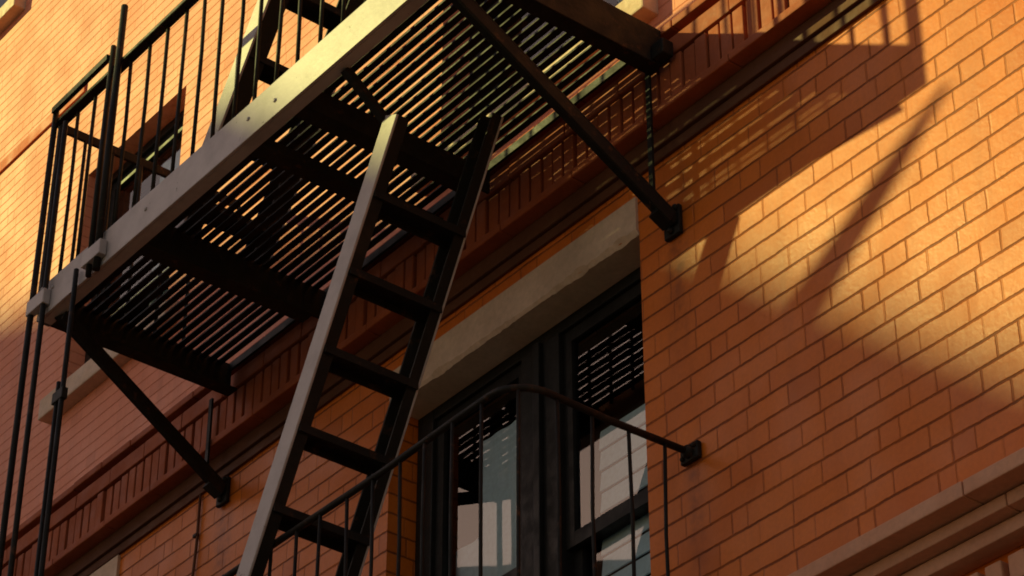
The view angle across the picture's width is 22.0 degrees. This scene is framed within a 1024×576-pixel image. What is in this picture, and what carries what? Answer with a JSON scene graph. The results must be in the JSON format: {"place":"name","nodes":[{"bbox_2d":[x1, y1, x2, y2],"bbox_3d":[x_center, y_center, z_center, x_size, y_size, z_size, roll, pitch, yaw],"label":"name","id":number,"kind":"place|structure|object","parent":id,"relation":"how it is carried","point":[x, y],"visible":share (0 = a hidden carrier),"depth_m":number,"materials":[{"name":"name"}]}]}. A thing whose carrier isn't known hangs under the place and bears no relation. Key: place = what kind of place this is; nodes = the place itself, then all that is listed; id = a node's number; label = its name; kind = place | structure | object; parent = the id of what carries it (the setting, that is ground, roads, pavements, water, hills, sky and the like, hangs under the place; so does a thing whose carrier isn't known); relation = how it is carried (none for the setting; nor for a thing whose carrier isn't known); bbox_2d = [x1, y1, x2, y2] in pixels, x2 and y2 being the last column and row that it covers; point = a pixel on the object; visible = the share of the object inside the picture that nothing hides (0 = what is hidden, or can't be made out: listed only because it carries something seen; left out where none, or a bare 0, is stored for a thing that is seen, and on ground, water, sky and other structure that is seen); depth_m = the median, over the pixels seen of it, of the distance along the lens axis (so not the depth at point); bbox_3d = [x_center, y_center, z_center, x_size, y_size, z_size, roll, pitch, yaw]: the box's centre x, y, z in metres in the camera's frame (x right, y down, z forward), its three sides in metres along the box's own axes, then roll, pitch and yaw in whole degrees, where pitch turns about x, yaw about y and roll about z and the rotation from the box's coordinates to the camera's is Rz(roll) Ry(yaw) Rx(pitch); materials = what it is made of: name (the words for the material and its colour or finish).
{"place":"outdoors","nodes":[
{"label":"outdoors","id":0,"kind":"place"},
{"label":"pavement","id":1,"kind":"structure","parent":0,"visible":0},
{"bbox_2d":[0,0,1023,575],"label":"brick building","id":2,"kind":"structure","parent":1,"relation":"on","point":[806,328],"depth_m":9.17,"materials":[{"name":"orange brick"}]},
{"bbox_2d":[0,0,25,34],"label":"window","id":3,"kind":"structure","parent":2,"relation":"in","point":[11,9],"depth_m":15.28,"materials":[{"name":"grey paint"}]},
{"bbox_2d":[38,109,184,424],"bbox_3d":[-1.835,-0.168,12.865,0.262,1.455,1.150,24,-41,-31],"label":"window","id":4,"kind":"structure","parent":2,"relation":"in","point":[89,376],"depth_m":12.80,"materials":[{"name":"paint"}]},
{"bbox_2d":[191,495,201,575],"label":"wall cable","id":5,"kind":"object","parent":2,"relation":"attached to","point":[196,535],"depth_m":11.10,"materials":[{"name":"plastic"}]},
{"bbox_2d":[36,0,682,507],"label":"fire escape","id":6,"kind":"object","parent":2,"relation":"attached to","point":[318,74],"visible":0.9,"depth_m":10.02,"materials":[{"name":"metal"}]},
{"bbox_2d":[0,4,127,575],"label":"ladder guide","id":7,"kind":"object","parent":6,"relation":"attached to","point":[94,253],"visible":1,"depth_m":10.47,"materials":[{"name":"black paint"}]},
{"bbox_2d":[175,0,363,264],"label":"iron stair","id":8,"kind":"object","parent":6,"relation":"on","point":[310,12],"visible":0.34,"depth_m":10.56,"materials":[{"name":"black metal"}]},
{"bbox_2d":[236,112,503,575],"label":"ladder","id":9,"kind":"object","parent":6,"relation":"hanging from","point":[325,355],"visible":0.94,"depth_m":9.24,"materials":[{"name":"black metal"}]},
{"bbox_2d":[222,384,701,575],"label":"railing","id":10,"kind":"object","parent":2,"relation":"attached to","point":[690,453],"visible":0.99,"depth_m":8.30,"materials":[{"name":"black metal"}]},
{"bbox_2d":[415,267,650,575],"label":"window","id":11,"kind":"structure","parent":2,"relation":"in","point":[551,361],"depth_m":9.54,"materials":[{"name":"paint"}]},
{"bbox_2d":[410,0,657,195],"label":"window","id":12,"kind":"structure","parent":2,"relation":"in","point":[645,11],"depth_m":10.07,"materials":[{"name":"paint"}]}
]}

